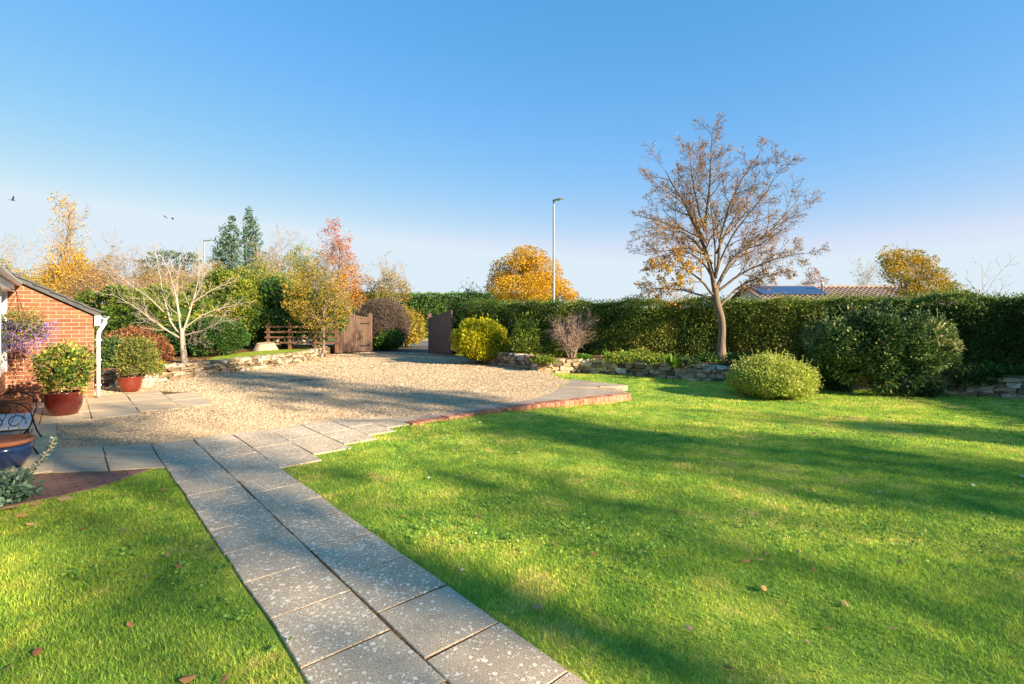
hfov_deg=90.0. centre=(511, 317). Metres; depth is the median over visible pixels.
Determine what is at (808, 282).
russet tree
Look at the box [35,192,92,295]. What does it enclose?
poplar
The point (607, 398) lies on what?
brick edging
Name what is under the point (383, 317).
shrub
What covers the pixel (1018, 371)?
fern
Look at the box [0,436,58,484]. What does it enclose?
trailing spurge
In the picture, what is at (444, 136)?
sky
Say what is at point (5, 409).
plant pot
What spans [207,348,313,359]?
bank lawn
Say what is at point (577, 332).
bare shrub
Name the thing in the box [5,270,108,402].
brick garage
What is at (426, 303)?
hedge
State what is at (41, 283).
golden tree
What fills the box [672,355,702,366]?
wall plant
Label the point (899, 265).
amber tree
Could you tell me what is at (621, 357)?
wall plant
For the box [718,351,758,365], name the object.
wall plant
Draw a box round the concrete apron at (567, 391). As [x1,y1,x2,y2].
[333,379,627,422]
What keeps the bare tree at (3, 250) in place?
on the ground at (455, 353)
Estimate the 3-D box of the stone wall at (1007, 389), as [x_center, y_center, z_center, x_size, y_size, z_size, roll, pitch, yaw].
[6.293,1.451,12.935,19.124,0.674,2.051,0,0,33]
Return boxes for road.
[274,341,427,345]
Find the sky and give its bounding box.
[0,0,1023,307]
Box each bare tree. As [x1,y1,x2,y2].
[0,232,47,280]
[91,239,255,362]
[846,256,884,284]
[964,251,1018,297]
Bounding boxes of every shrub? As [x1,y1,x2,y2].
[20,338,97,415]
[73,283,174,346]
[94,333,135,367]
[100,283,223,350]
[101,324,175,362]
[112,333,161,391]
[134,357,169,388]
[164,315,250,356]
[179,265,273,340]
[229,276,350,347]
[233,307,275,347]
[355,295,412,349]
[372,328,405,350]
[400,305,427,346]
[432,277,500,351]
[448,314,511,362]
[508,312,545,354]
[543,335,566,356]
[544,309,599,357]
[722,347,824,399]
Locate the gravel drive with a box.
[55,352,624,447]
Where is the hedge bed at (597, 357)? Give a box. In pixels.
[474,352,1023,392]
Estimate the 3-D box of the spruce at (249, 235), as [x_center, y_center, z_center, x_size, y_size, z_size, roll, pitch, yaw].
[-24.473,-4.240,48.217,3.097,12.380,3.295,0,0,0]
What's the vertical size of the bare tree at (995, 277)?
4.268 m
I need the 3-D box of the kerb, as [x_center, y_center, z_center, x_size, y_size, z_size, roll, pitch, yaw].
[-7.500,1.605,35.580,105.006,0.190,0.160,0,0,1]
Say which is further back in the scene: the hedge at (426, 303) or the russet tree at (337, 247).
the hedge at (426, 303)
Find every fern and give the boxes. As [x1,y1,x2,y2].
[977,360,1010,377]
[997,361,1023,374]
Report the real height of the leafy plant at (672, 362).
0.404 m
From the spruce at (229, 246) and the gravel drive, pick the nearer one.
the gravel drive
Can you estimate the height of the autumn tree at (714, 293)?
7.041 m
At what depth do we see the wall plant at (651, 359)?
14.71 m
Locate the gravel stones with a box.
[55,351,626,457]
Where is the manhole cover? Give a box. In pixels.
[284,379,315,381]
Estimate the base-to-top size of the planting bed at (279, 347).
0.600 m
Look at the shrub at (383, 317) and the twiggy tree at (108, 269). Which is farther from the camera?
the twiggy tree at (108, 269)
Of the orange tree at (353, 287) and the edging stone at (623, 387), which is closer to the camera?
the edging stone at (623, 387)
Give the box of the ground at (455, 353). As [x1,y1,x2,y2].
[343,351,462,355]
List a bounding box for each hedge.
[167,290,558,334]
[459,285,1023,369]
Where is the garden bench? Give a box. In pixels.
[0,391,41,453]
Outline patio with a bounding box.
[0,390,212,476]
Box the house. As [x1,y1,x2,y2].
[0,265,22,398]
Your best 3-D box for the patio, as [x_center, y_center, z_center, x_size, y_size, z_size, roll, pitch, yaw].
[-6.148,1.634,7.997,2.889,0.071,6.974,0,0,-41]
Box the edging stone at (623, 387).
[597,384,626,390]
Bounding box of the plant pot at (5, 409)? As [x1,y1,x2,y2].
[0,397,32,421]
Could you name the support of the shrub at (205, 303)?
on the planting bed at (279, 347)
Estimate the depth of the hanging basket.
8.66 m
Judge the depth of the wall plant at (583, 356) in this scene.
15.89 m
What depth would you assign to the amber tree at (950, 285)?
20.14 m
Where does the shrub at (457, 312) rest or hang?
on the ground at (455, 353)
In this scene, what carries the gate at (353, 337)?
attached to the gate post at (370, 332)
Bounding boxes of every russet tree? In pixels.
[311,217,358,304]
[797,267,831,284]
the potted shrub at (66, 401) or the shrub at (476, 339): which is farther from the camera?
the shrub at (476, 339)
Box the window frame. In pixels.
[0,288,6,376]
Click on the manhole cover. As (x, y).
(300, 380)
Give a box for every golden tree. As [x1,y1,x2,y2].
[0,257,65,292]
[16,227,106,305]
[280,246,360,353]
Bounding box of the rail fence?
[265,323,338,351]
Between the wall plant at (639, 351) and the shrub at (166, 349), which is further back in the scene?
the wall plant at (639, 351)
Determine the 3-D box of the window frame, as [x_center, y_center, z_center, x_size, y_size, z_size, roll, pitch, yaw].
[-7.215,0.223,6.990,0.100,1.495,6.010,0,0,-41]
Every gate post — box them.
[368,313,371,351]
[428,313,431,352]
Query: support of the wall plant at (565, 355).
on the hedge bed at (597, 357)
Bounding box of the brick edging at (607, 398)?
[405,392,630,424]
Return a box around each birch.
[248,224,309,341]
[270,231,332,341]
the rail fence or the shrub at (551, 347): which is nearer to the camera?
the shrub at (551, 347)
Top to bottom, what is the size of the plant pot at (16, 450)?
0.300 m
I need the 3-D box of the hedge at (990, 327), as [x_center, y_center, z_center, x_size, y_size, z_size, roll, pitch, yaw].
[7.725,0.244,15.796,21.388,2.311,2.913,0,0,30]
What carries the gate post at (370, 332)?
on the entrance apron at (416, 349)
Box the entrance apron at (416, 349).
[360,346,454,352]
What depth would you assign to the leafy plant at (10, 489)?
4.48 m
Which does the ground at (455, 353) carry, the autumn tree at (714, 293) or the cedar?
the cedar
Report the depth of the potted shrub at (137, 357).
10.94 m
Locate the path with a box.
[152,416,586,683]
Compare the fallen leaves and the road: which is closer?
the fallen leaves
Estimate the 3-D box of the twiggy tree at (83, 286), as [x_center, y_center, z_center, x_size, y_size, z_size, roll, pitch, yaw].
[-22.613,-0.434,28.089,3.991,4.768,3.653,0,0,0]
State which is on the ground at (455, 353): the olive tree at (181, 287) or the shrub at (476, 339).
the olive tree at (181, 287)
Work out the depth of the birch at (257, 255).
28.74 m
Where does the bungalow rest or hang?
on the grass verge
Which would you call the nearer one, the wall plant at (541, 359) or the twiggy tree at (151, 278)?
the wall plant at (541, 359)
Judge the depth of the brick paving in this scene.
5.00 m
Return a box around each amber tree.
[874,242,958,297]
[926,280,976,305]
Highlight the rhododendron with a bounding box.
[799,297,966,397]
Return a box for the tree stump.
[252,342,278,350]
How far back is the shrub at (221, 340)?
16.84 m
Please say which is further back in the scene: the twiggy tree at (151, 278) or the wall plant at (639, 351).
the twiggy tree at (151, 278)
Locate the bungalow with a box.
[727,282,948,306]
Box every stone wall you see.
[94,345,329,387]
[478,351,1023,398]
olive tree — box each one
[134,264,232,304]
[239,259,321,300]
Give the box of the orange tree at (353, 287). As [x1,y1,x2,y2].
[331,262,377,314]
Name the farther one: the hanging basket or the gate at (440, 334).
the gate at (440, 334)
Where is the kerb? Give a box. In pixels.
[284,339,427,340]
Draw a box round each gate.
[334,314,368,352]
[430,310,452,354]
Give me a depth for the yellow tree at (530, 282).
35.28 m
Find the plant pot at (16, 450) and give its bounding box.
[0,434,35,470]
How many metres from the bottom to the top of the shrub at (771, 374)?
1.130 m
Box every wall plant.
[529,353,557,364]
[558,349,578,356]
[575,353,593,358]
[601,348,644,363]
[624,346,653,357]
[641,352,675,364]
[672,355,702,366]
[693,351,719,362]
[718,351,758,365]
[799,358,832,379]
[946,361,1007,387]
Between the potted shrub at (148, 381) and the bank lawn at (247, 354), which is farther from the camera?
the bank lawn at (247, 354)
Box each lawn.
[0,373,1023,683]
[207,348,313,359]
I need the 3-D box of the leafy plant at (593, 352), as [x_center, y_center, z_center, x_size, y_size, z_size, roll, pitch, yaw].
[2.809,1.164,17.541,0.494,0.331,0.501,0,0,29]
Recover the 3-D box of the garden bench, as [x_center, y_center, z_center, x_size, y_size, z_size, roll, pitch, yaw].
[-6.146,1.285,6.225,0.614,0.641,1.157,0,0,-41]
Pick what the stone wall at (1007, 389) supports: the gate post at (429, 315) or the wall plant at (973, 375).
the wall plant at (973, 375)
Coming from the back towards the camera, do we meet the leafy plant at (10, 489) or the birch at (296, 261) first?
the birch at (296, 261)
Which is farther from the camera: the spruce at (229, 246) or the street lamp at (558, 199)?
the spruce at (229, 246)
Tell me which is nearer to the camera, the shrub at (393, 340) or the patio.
the patio
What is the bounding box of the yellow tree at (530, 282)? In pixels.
[485,244,579,303]
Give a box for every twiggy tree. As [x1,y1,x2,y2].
[56,265,133,308]
[69,228,168,303]
[113,259,227,294]
[368,252,416,308]
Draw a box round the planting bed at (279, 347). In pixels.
[94,344,339,384]
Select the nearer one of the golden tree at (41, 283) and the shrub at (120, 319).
the shrub at (120, 319)
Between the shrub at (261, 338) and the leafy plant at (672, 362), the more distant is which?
the shrub at (261, 338)
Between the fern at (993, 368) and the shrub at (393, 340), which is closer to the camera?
the fern at (993, 368)
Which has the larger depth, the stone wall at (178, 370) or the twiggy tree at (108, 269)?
the twiggy tree at (108, 269)
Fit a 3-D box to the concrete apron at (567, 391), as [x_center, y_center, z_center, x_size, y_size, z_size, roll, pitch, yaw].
[0.263,1.649,9.849,2.216,0.102,6.858,0,0,39]
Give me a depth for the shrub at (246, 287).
20.56 m
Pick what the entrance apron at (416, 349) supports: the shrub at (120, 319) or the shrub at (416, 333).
the shrub at (416, 333)
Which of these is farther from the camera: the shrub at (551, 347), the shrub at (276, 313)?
the shrub at (276, 313)
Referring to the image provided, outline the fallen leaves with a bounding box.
[3,352,1023,683]
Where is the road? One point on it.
(424, 343)
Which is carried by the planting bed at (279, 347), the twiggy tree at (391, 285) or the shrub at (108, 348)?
the shrub at (108, 348)
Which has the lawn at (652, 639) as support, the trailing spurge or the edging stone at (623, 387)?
the edging stone at (623, 387)
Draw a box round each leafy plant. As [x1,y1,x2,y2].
[0,466,45,506]
[588,347,598,354]
[662,353,681,366]
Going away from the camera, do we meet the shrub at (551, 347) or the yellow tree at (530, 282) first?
the shrub at (551, 347)
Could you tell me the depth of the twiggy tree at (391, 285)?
32.79 m
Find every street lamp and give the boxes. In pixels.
[203,239,212,273]
[553,198,563,302]
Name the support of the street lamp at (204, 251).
on the grass verge
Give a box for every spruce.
[205,215,249,282]
[236,206,271,277]
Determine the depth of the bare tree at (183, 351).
14.77 m
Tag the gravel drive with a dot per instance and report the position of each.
(216, 384)
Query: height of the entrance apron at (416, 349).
0.001 m
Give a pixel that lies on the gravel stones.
(97, 429)
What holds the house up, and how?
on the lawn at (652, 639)
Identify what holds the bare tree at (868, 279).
on the ground at (455, 353)
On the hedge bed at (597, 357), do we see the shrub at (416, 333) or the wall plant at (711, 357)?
the wall plant at (711, 357)
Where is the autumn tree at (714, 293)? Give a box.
[626,112,830,362]
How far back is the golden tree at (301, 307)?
19.73 m
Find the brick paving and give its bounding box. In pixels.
[0,468,150,508]
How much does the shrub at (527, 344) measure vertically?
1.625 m
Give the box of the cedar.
[129,244,202,283]
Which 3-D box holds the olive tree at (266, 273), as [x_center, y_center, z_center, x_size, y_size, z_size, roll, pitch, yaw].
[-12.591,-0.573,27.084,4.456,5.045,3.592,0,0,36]
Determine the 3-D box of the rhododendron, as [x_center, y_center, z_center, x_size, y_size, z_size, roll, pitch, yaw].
[8.604,0.674,11.731,3.688,2.308,2.597,0,0,0]
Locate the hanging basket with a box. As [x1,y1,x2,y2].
[0,289,59,366]
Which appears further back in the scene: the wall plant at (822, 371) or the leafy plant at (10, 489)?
the wall plant at (822, 371)

